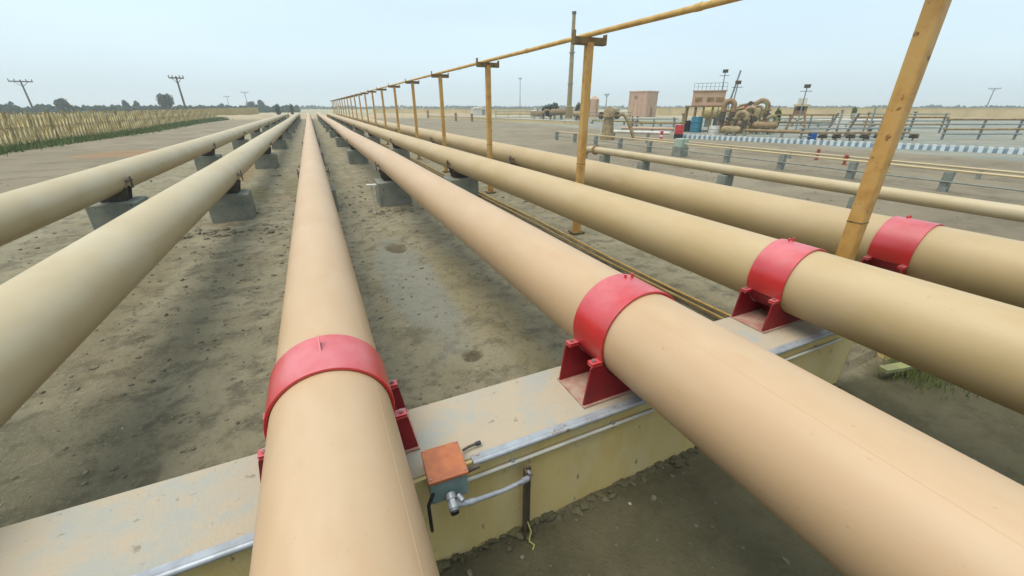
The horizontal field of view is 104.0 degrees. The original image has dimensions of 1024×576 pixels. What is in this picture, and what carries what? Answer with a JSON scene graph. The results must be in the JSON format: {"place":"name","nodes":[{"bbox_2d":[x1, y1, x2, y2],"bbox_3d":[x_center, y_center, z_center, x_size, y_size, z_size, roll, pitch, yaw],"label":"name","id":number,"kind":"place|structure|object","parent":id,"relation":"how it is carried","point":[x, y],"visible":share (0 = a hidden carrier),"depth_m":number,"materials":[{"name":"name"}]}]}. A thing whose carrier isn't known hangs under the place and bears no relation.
{"place":"outdoors","nodes":[
{"label":"outdoors","id":0,"kind":"place"},
{"bbox_2d":[0,116,232,155],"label":"verge grass","id":1,"kind":"structure","parent":0,"point":[38,144],"depth_m":33.27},
{"bbox_2d":[0,107,1023,575],"bbox_3d":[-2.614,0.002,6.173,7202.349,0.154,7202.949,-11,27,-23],"label":"ground","id":2,"kind":"structure","parent":0,"point":[444,361],"depth_m":4.68,"materials":[{"name":"sand"}]},
{"bbox_2d":[7,79,36,114],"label":"utility pole","id":3,"kind":"object","parent":2,"relation":"on","point":[30,103],"visible":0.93,"depth_m":96.92,"materials":[{"name":"grey wood"}]},
{"bbox_2d":[53,98,74,111],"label":"tree","id":4,"kind":"object","parent":2,"relation":"on","point":[62,103],"visible":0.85,"depth_m":145.64,"materials":[{"name":"green plant"}]},
{"bbox_2d":[0,113,193,145],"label":"dry crop","id":5,"kind":"object","parent":2,"relation":"on","point":[7,133],"visible":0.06,"depth_m":42.68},
{"bbox_2d":[85,176,147,229],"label":"concrete pier","id":6,"kind":"structure","parent":2,"relation":"on","point":[107,210],"depth_m":8.63,"materials":[{"name":"concrete"}]},
{"bbox_2d":[0,113,289,246],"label":"pipeline","id":7,"kind":"object","parent":6,"relation":"on","point":[26,210],"visible":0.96,"depth_m":7.47,"materials":[{"name":"paint"}]},
{"bbox_2d":[0,107,258,146],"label":"reed fence","id":8,"kind":"object","parent":2,"relation":"on","point":[34,124],"visible":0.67,"depth_m":36.23,"materials":[{"name":"wicker"}]},
{"bbox_2d":[0,101,300,114],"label":"hedgerow","id":9,"kind":"object","parent":2,"relation":"on","point":[10,108],"visible":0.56,"depth_m":156.64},
{"bbox_2d":[156,93,174,108],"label":"tree","id":10,"kind":"object","parent":2,"relation":"on","point":[166,100],"visible":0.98,"depth_m":163.02,"materials":[{"name":"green plant"}]},
{"bbox_2d":[168,75,186,108],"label":"utility pole","id":11,"kind":"object","parent":2,"relation":"on","point":[177,82],"visible":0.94,"depth_m":85.75,"materials":[{"name":"grey wood"}]},
{"bbox_2d":[194,143,221,171],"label":"concrete pier","id":12,"kind":"structure","parent":2,"relation":"on","point":[206,160],"depth_m":16.67,"materials":[{"name":"concrete"}]},
{"bbox_2d":[209,170,256,223],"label":"concrete pier","id":13,"kind":"structure","parent":2,"relation":"on","point":[235,202],"depth_m":9.52,"materials":[{"name":"concrete"}]},
{"bbox_2d":[0,113,300,427],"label":"pipeline","id":14,"kind":"object","parent":13,"relation":"on","point":[57,308],"visible":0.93,"depth_m":3.31,"materials":[{"name":"paint"}]},
{"bbox_2d":[232,131,248,149],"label":"concrete pier","id":15,"kind":"structure","parent":2,"relation":"on","point":[239,142],"depth_m":24.72,"materials":[{"name":"concrete"}]},
{"bbox_2d":[250,126,262,138],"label":"concrete pier","id":16,"kind":"structure","parent":2,"relation":"on","point":[254,134],"depth_m":32.76,"materials":[{"name":"concrete"}]},
{"bbox_2d":[254,142,278,168],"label":"concrete pier","id":17,"kind":"structure","parent":2,"relation":"on","point":[267,159],"depth_m":17.58,"materials":[{"name":"concrete"}]},
{"bbox_2d":[272,132,287,149],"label":"concrete pier","id":18,"kind":"structure","parent":2,"relation":"on","point":[279,143],"depth_m":25.62,"materials":[{"name":"concrete"}]},
{"bbox_2d":[282,128,291,138],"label":"concrete pier","id":19,"kind":"structure","parent":2,"relation":"on","point":[287,134],"depth_m":33.69,"materials":[{"name":"concrete"}]},
{"bbox_2d":[302,142,324,165],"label":"concrete pier","id":20,"kind":"structure","parent":2,"relation":"on","point":[322,155],"depth_m":18.37,"materials":[{"name":"concrete"}]},
{"bbox_2d":[249,113,439,575],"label":"pipeline","id":21,"kind":"object","parent":20,"relation":"on","point":[338,496],"visible":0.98,"depth_m":1.56,"materials":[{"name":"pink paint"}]},
{"bbox_2d":[297,168,338,211],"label":"concrete pier","id":22,"kind":"structure","parent":2,"relation":"on","point":[333,193],"depth_m":10.35,"materials":[{"name":"concrete"}]},
{"bbox_2d":[215,113,469,119],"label":"sand berm","id":23,"kind":"structure","parent":2,"relation":"on","point":[265,116],"depth_m":94.95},
{"bbox_2d":[335,130,349,146],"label":"concrete pier","id":24,"kind":"structure","parent":2,"relation":"on","point":[340,141],"depth_m":27.01,"materials":[{"name":"concrete"}]},
{"bbox_2d":[346,139,368,164],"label":"concrete pier","id":25,"kind":"structure","parent":2,"relation":"on","point":[354,156],"depth_m":18.98,"materials":[{"name":"concrete"}]},
{"bbox_2d":[355,94,364,132],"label":"yellow post","id":26,"kind":"object","parent":2,"relation":"on","point":[358,95],"visible":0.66,"depth_m":40.05,"materials":[{"name":"metal"}]},
{"bbox_2d":[342,0,741,97],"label":"yellow rail","id":27,"kind":"object","parent":26,"relation":"on","point":[699,6],"visible":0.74,"depth_m":6.52,"materials":[{"name":"metal"}]},
{"bbox_2d":[366,184,376,213],"bbox_3d":[-3.479,-2.173,10.056,0.240,0.854,0.120,-11,27,-23],"label":"marker stake","id":28,"kind":"object","parent":2,"relation":"on","point":[368,185],"visible":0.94,"depth_m":9.95,"materials":[{"name":"metal"}]},
{"bbox_2d":[367,90,376,126],"bbox_3d":[-11.055,-13.844,32.325,0.666,3.925,0.260,-10,26,-22],"label":"yellow post","id":29,"kind":"object","parent":2,"relation":"on","point":[371,92],"visible":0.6,"depth_m":31.92,"materials":[{"name":"metal"}]},
{"bbox_2d":[366,130,380,144],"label":"concrete pier","id":30,"kind":"structure","parent":2,"relation":"on","point":[373,138],"depth_m":27.78,"materials":[{"name":"concrete"}]},
{"bbox_2d":[376,87,388,144],"bbox_3d":[-8.981,-12.002,28.261,0.666,3.925,0.260,-12,27,-24],"label":"yellow post","id":31,"kind":"object","parent":2,"relation":"on","point":[383,106],"visible":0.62,"depth_m":27.92,"materials":[{"name":"metal"}]},
{"bbox_2d":[374,162,411,206],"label":"concrete pier","id":32,"kind":"structure","parent":2,"relation":"on","point":[389,191],"depth_m":10.92,"materials":[{"name":"concrete"}]},
{"bbox_2d":[316,112,1023,575],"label":"pipeline","id":33,"kind":"object","parent":32,"relation":"on","point":[842,482],"visible":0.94,"depth_m":1.67,"materials":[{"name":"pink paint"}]},
{"bbox_2d":[388,84,400,133],"bbox_3d":[-6.906,-10.160,24.198,0.666,3.925,0.260,-11,27,-23],"label":"yellow post","id":34,"kind":"object","parent":2,"relation":"on","point":[394,87],"visible":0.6,"depth_m":23.76,"materials":[{"name":"metal"}]},
{"bbox_2d":[389,139,409,159],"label":"concrete pier","id":35,"kind":"structure","parent":2,"relation":"on","point":[401,151],"depth_m":19.77,"materials":[{"name":"concrete"}]},
{"bbox_2d":[405,79,421,158],"bbox_3d":[-4.832,-8.318,20.135,0.666,3.925,0.260,-10,26,-21],"label":"yellow post","id":36,"kind":"object","parent":2,"relation":"on","point":[412,83],"visible":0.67,"depth_m":19.75,"materials":[{"name":"metal"}]},
{"bbox_2d":[0,317,852,575],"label":"concrete beam","id":37,"kind":"structure","parent":2,"relation":"on","point":[163,529],"depth_m":2.44,"materials":[{"name":"concrete"}]},
{"bbox_2d":[257,334,419,482],"bbox_3d":[-0.995,0.618,2.212,0.820,0.743,0.374,-11,27,-23],"label":"pipe clamp","id":38,"kind":"object","parent":37,"relation":"on","point":[308,358],"visible":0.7,"depth_m":2.11,"materials":[{"name":"metal"}]},
{"bbox_2d":[462,440,480,451],"bbox_3d":[-0.238,0.931,2.360,0.120,0.018,0.025,-14,28,-28],"label":"cable","id":39,"kind":"object","parent":37,"relation":"attached to","point":[476,443],"visible":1,"depth_m":2.36,"materials":[{"name":"metal"}]},
{"bbox_2d":[421,441,529,532],"bbox_3d":[-0.187,1.135,2.280,0.612,0.458,0.329,-9,26,-20],"label":"junction box","id":40,"kind":"object","parent":37,"relation":"attached to","point":[447,470],"visible":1,"depth_m":2.13,"materials":[{"name":"teal paint"}]},
{"bbox_2d":[557,273,675,408],"bbox_3d":[0.801,0.308,2.831,0.864,0.797,0.354,-11,27,-23],"label":"pipe clamp","id":41,"kind":"object","parent":37,"relation":"on","point":[587,378],"visible":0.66,"depth_m":2.70,"materials":[{"name":"metal"}]},
{"bbox_2d":[468,338,841,481],"bbox_3d":[1.376,0.794,3.009,3.670,0.045,0.036,-11,27,-23],"label":"conduit","id":42,"kind":"object","parent":37,"relation":"attached to","point":[513,462],"visible":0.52,"depth_m":2.59,"materials":[{"name":"metal"}]},
{"bbox_2d":[729,237,826,333],"bbox_3d":[2.555,-0.072,3.724,0.844,0.752,0.354,-11,27,-23],"label":"pipe clamp","id":43,"kind":"object","parent":37,"relation":"on","point":[775,263],"visible":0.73,"depth_m":3.61,"materials":[{"name":"metal"}]},
{"bbox_2d":[431,71,449,172],"bbox_3d":[-2.757,-6.476,16.072,0.666,3.925,0.260,-10,26,-21],"label":"yellow post","id":44,"kind":"object","parent":2,"relation":"on","point":[440,77],"visible":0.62,"depth_m":15.69,"materials":[{"name":"metal"}]},
{"bbox_2d":[443,160,478,196],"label":"concrete pier","id":45,"kind":"structure","parent":2,"relation":"on","point":[467,183],"depth_m":11.72,"materials":[{"name":"concrete"}]},
{"bbox_2d":[327,112,1023,414],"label":"pipeline","id":46,"kind":"object","parent":45,"relation":"on","point":[972,343],"visible":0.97,"depth_m":3.19,"materials":[{"name":"beige paint"}]},
{"bbox_2d":[373,109,574,113],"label":"perimeter wall","id":47,"kind":"structure","parent":2,"relation":"on","point":[466,111],"depth_m":158.89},
{"bbox_2d":[470,107,485,114],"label":"shed","id":48,"kind":"structure","parent":2,"relation":"on","point":[478,111],"depth_m":126.51,"materials":[{"name":"metal"}]},
{"bbox_2d":[476,58,498,192],"bbox_3d":[-0.682,-4.634,12.009,0.666,3.925,0.260,-12,27,-25],"label":"yellow post","id":49,"kind":"object","parent":2,"relation":"on","point":[488,66],"visible":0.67,"depth_m":11.63,"materials":[{"name":"metal"}]},
{"bbox_2d":[0,160,999,575],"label":"rubble","id":50,"kind":"object","parent":2,"relation":"on","point":[212,232],"visible":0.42,"depth_m":5.68,"materials":[{"name":"stone"}]},
{"bbox_2d":[429,115,578,124],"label":"bund wall","id":51,"kind":"structure","parent":2,"relation":"on","point":[566,122],"depth_m":70.73,"materials":[{"name":"concrete"}]},
{"bbox_2d":[494,111,545,114],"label":"pipe rack","id":52,"kind":"object","parent":2,"relation":"on","point":[518,111],"visible":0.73,"depth_m":85.10,"materials":[{"name":"grey metal"}]},
{"bbox_2d":[522,465,534,549],"bbox_3d":[0.117,1.405,2.521,0.050,0.640,0.130,-11,27,-23],"label":"steel stake","id":53,"kind":"object","parent":2,"relation":"on","point":[526,527],"visible":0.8,"depth_m":2.55,"materials":[{"name":"brown"}]},
{"bbox_2d":[365,136,723,319],"bbox_3d":[-9.107,-10.045,28.091,0.084,0.072,57.001,-11,27,-23],"label":"ground conduit","id":54,"kind":"object","parent":2,"relation":"on","point":[653,284],"visible":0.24,"depth_m":6.80,"materials":[{"name":"yellow paint"}]},
{"bbox_2d":[365,135,729,316],"bbox_3d":[-8.961,-10.073,28.153,0.084,0.072,57.001,-11,27,-23],"label":"ground conduit","id":55,"kind":"object","parent":2,"relation":"on","point":[660,282],"visible":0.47,"depth_m":6.87,"materials":[{"name":"yellow paint"}]},
{"bbox_2d":[542,102,557,116],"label":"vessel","id":56,"kind":"object","parent":2,"relation":"on","point":[551,106],"visible":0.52,"depth_m":90.19,"materials":[{"name":"grey metal"}]},
{"bbox_2d":[550,107,565,119],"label":"pressure vessel","id":57,"kind":"object","parent":2,"relation":"on","point":[560,112],"visible":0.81,"depth_m":84.78,"materials":[{"name":"beige metal"}]},
{"bbox_2d":[565,11,575,118],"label":"flare stack","id":58,"kind":"object","parent":2,"relation":"on","point":[569,110],"visible":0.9,"depth_m":89.86,"materials":[{"name":"metal"}]},
{"bbox_2d":[568,29,606,234],"bbox_3d":[1.392,-2.792,7.945,0.666,3.925,0.260,-10,26,-21],"label":"yellow post","id":59,"kind":"object","parent":2,"relation":"on","point":[589,43],"visible":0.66,"depth_m":7.55,"materials":[{"name":"metal"}]},
{"bbox_2d":[589,96,598,116],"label":"storage silo","id":60,"kind":"object","parent":2,"relation":"on","point":[594,104],"visible":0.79,"depth_m":100.98,"materials":[{"name":"pink paint"}]},
{"bbox_2d":[599,155,609,162],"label":"block","id":61,"kind":"structure","parent":2,"relation":"on","point":[604,158],"depth_m":18.48,"materials":[{"name":"grey concrete"}]},
{"bbox_2d":[598,107,635,139],"bbox_3d":[8.583,-13.312,32.577,3.220,2.552,1.240,5,25,11],"label":"wellhead","id":62,"kind":"object","parent":2,"relation":"on","point":[609,114],"visible":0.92,"depth_m":32.39,"materials":[{"name":"beige metal"}]},
{"bbox_2d":[591,119,679,125],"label":"surface pipe","id":63,"kind":"object","parent":2,"relation":"on","point":[623,121],"visible":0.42,"depth_m":58.01,"materials":[{"name":"beige metal"}]},
{"bbox_2d":[436,383,841,573],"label":"soil clods","id":64,"kind":"object","parent":2,"relation":"on","point":[516,532],"visible":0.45,"depth_m":2.83,"materials":[{"name":"soil"}]},
{"bbox_2d":[614,130,670,137],"bbox_3d":[10.984,-13.079,34.264,4.883,0.730,0.280,14,28,29],"label":"surface pipe","id":65,"kind":"object","parent":2,"relation":"on","point":[648,133],"visible":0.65,"depth_m":33.93,"materials":[{"name":"metal"}]},
{"bbox_2d":[627,91,658,116],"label":"block building","id":66,"kind":"structure","parent":2,"relation":"on","point":[642,103],"depth_m":105.20,"materials":[{"name":"beige paint"}]},
{"bbox_2d":[637,161,649,170],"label":"block","id":67,"kind":"structure","parent":2,"relation":"on","point":[643,165],"depth_m":16.33,"materials":[{"name":"grey concrete"}]},
{"bbox_2d":[586,145,1023,222],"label":"slim pipeline","id":68,"kind":"object","parent":67,"relation":"on","point":[1005,211],"visible":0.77,"depth_m":10.25,"materials":[{"name":"paint"}]},
{"bbox_2d":[621,127,673,130],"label":"surface pipe","id":69,"kind":"object","parent":2,"relation":"on","point":[649,128],"visible":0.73,"depth_m":40.02,"materials":[{"name":"metal"}]},
{"bbox_2d":[631,118,677,130],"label":"pipe rack","id":70,"kind":"object","parent":2,"relation":"on","point":[653,123],"visible":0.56,"depth_m":44.23,"materials":[{"name":"grey metal"}]},
{"bbox_2d":[299,104,1023,108],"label":"distant woodland","id":71,"kind":"object","parent":2,"relation":"on","point":[561,106],"visible":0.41,"depth_m":422.34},
{"bbox_2d":[673,125,684,138],"bbox_3d":[14.228,-13.288,34.094,0.760,1.150,0.760,-11,27,-23],"label":"red drum","id":72,"kind":"object","parent":2,"relation":"on","point":[679,131],"visible":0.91,"depth_m":33.83,"materials":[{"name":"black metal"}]},
{"bbox_2d":[671,138,688,156],"bbox_3d":[9.247,-7.658,21.956,0.600,1.020,0.600,-11,27,-23],"label":"pedestal","id":73,"kind":"object","parent":2,"relation":"on","point":[679,146],"visible":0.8,"depth_m":21.76,"materials":[{"name":"grey concrete"}]},
{"bbox_2d":[689,116,702,132],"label":"water tank","id":74,"kind":"object","parent":2,"relation":"on","point":[696,125],"visible":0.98,"depth_m":42.19,"materials":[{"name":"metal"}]},
{"bbox_2d":[683,83,727,130],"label":"raised cabin","id":75,"kind":"object","parent":2,"relation":"on","point":[708,98],"visible":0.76,"depth_m":42.08,"materials":[{"name":"metal"}]},
{"bbox_2d":[701,107,720,126],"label":"pressure vessel","id":76,"kind":"object","parent":2,"relation":"on","point":[707,114],"visible":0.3,"depth_m":53.02,"materials":[{"name":"yellow metal"}]},
{"bbox_2d":[708,125,719,134],"bbox_3d":[19.901,-15.558,39.429,1.007,0.881,1.007,-11,27,-23],"label":"pale tank","id":77,"kind":"object","parent":2,"relation":"on","point":[713,130],"visible":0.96,"depth_m":39.12,"materials":[{"name":"metal"}]},
{"bbox_2d":[716,174,733,185],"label":"block","id":78,"kind":"structure","parent":2,"relation":"on","point":[725,179],"depth_m":13.12,"materials":[{"name":"grey concrete"}]},
{"bbox_2d":[716,98,737,132],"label":"pipe loop","id":79,"kind":"object","parent":2,"relation":"on","point":[721,121],"visible":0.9,"depth_m":40.08,"materials":[{"name":"metal"}]},
{"bbox_2d":[721,122,740,135],"bbox_3d":[20.739,-15.041,37.895,1.725,1.306,0.700,18,30,34],"label":"pressure vessel","id":80,"kind":"object","parent":2,"relation":"on","point":[731,129],"visible":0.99,"depth_m":37.66,"materials":[{"name":"beige metal"}]},
{"bbox_2d":[731,110,750,134],"bbox_3d":[22.331,-16.153,39.123,0.800,2.317,1.719,-15,29,-30],"label":"pipe loop","id":81,"kind":"object","parent":2,"relation":"on","point":[744,123],"visible":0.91,"depth_m":38.67,"materials":[{"name":"beige metal"}]},
{"bbox_2d":[717,101,767,128],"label":"manifold","id":82,"kind":"object","parent":2,"relation":"on","point":[750,103],"visible":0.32,"depth_m":43.67,"materials":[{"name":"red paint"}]},
{"bbox_2d":[740,106,758,133],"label":"pipe loop","id":83,"kind":"object","parent":2,"relation":"on","point":[754,109],"visible":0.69,"depth_m":40.14,"materials":[{"name":"beige metal"}]},
{"bbox_2d":[749,98,771,128],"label":"pipe loop","id":84,"kind":"object","parent":2,"relation":"on","point":[758,102],"visible":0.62,"depth_m":43.43,"materials":[{"name":"metal"}]},
{"bbox_2d":[752,118,777,134],"bbox_3d":[24.810,-15.852,39.295,2.325,1.626,0.700,3,25,7],"label":"pressure vessel","id":85,"kind":"object","parent":2,"relation":"on","point":[765,124],"visible":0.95,"depth_m":39.00,"materials":[{"name":"beige metal"}]},
{"bbox_2d":[762,114,778,132],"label":"pipe loop","id":86,"kind":"object","parent":2,"relation":"on","point":[774,116],"visible":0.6,"depth_m":40.47,"materials":[{"name":"metal"}]},
{"bbox_2d":[743,129,812,137],"bbox_3d":[23.627,-13.771,35.791,5.297,0.730,0.280,20,31,37],"label":"surface pipe","id":87,"kind":"object","parent":2,"relation":"on","point":[781,132],"visible":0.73,"depth_m":35.71,"materials":[{"name":"beige metal"}]},
{"bbox_2d":[555,131,1023,191],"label":"rail fence","id":88,"kind":"object","parent":2,"relation":"on","point":[946,180],"visible":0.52,"depth_m":15.36,"materials":[{"name":"metal"}]},
{"bbox_2d":[784,98,809,130],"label":"lookout hut","id":89,"kind":"object","parent":2,"relation":"on","point":[797,107],"visible":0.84,"depth_m":44.39,"materials":[{"name":"beige metal"}]},
{"bbox_2d":[769,114,835,129],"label":"pipe rack","id":90,"kind":"object","parent":2,"relation":"on","point":[811,118],"visible":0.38,"depth_m":47.23,"materials":[{"name":"grey metal"}]},
{"bbox_2d":[795,84,810,129],"bbox_3d":[29.096,-17.925,40.265,1.000,4.602,0.300,15,29,30],"label":"antenna mast","id":91,"kind":"object","parent":2,"relation":"on","point":[806,86],"visible":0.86,"depth_m":39.83,"materials":[{"name":"grey metal"}]},
{"bbox_2d":[634,137,1023,178],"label":"ground pipe","id":92,"kind":"object","parent":2,"relation":"on","point":[977,176],"visible":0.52,"depth_m":18.27,"materials":[{"name":"metal"}]},
{"bbox_2d":[786,123,875,126],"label":"surface pipe","id":93,"kind":"object","parent":2,"relation":"on","point":[833,124],"visible":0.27,"depth_m":51.58,"materials":[{"name":"grey metal"}]},
{"bbox_2d":[761,119,907,122],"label":"surface pipe","id":94,"kind":"object","parent":2,"relation":"on","point":[828,119],"visible":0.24,"depth_m":67.15,"materials":[{"name":"metal"}]},
{"bbox_2d":[655,108,1023,117],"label":"perimeter wall","id":95,"kind":"structure","parent":2,"relation":"on","point":[987,112],"depth_m":103.38,"materials":[{"name":"concrete"}]},
{"bbox_2d":[825,113,859,135],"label":"steel stairs","id":96,"kind":"structure","parent":2,"relation":"on","point":[837,115],"depth_m":36.37,"materials":[{"name":"metal"}]},
{"bbox_2d":[846,196,855,208],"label":"block","id":97,"kind":"structure","parent":2,"relation":"on","point":[850,202],"depth_m":10.00,"materials":[{"name":"grey concrete"}]},
{"bbox_2d":[683,134,1023,154],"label":"painted kerb","id":98,"kind":"structure","parent":2,"relation":"on","point":[982,149],"depth_m":27.32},
{"bbox_2d":[798,128,910,139],"bbox_3d":[28.113,-12.647,32.966,9.012,1.015,0.275,0,24,0],"label":"pipe rack","id":99,"kind":"object","parent":2,"relation":"on","point":[870,132],"visible":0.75,"depth_m":32.82,"materials":[{"name":"grey metal"}]},
{"bbox_2d":[877,352,889,359],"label":"concrete beam","id":100,"kind":"structure","parent":2,"relation":"on","point":[882,356],"depth_m":4.49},
{"bbox_2d":[861,215,944,274],"bbox_3d":[4.394,-0.417,4.488,0.840,0.750,0.404,-11,27,-23],"label":"pipe clamp","id":101,"kind":"object","parent":100,"relation":"on","point":[895,242],"visible":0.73,"depth_m":4.33,"materials":[{"name":"metal"}]},
{"bbox_2d":[835,0,951,259],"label":"yellow post","id":102,"kind":"object","parent":2,"relation":"on","point":[929,24],"visible":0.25,"depth_m":3.59,"materials":[{"name":"paint"}]},
{"bbox_2d":[878,362,915,373],"bbox_3d":[4.044,0.818,4.155,0.500,0.050,0.090,-5,25,-12],"label":"loose plank","id":103,"kind":"object","parent":2,"relation":"on","point":[892,368],"visible":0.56,"depth_m":4.11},
{"bbox_2d":[848,113,950,132],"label":"pipe rack","id":104,"kind":"object","parent":2,"relation":"on","point":[914,117],"visible":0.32,"depth_m":40.54,"materials":[{"name":"grey metal"}]},
{"bbox_2d":[863,350,993,403],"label":"weeds","id":105,"kind":"object","parent":2,"relation":"on","point":[930,377],"visible":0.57,"depth_m":4.00,"materials":[{"name":"green plant"}]},
{"bbox_2d":[940,118,1023,139],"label":"pipe rack","id":106,"kind":"object","parent":2,"relation":"on","point":[979,134],"visible":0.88,"depth_m":32.67,"materials":[{"name":"grey metal"}]},
{"bbox_3d":[0.286,-3.505,12.785,0.860,1.400,0.840,-10,26,-21],"label":"concrete pier","id":107,"kind":"object","parent":2,"relation":"on","visible":0},
{"bbox_2d":[337,112,1023,307],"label":"pipeline","id":108,"kind":"object","parent":107,"relation":"on","point":[986,266],"visible":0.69,"depth_m":5.41,"materials":[{"name":"beige paint"}]},
{"bbox_2d":[0,0,1023,106],"label":"sky","id":109,"kind":"structure","parent":0,"point":[90,53],"materials":[{"name":"blue"}]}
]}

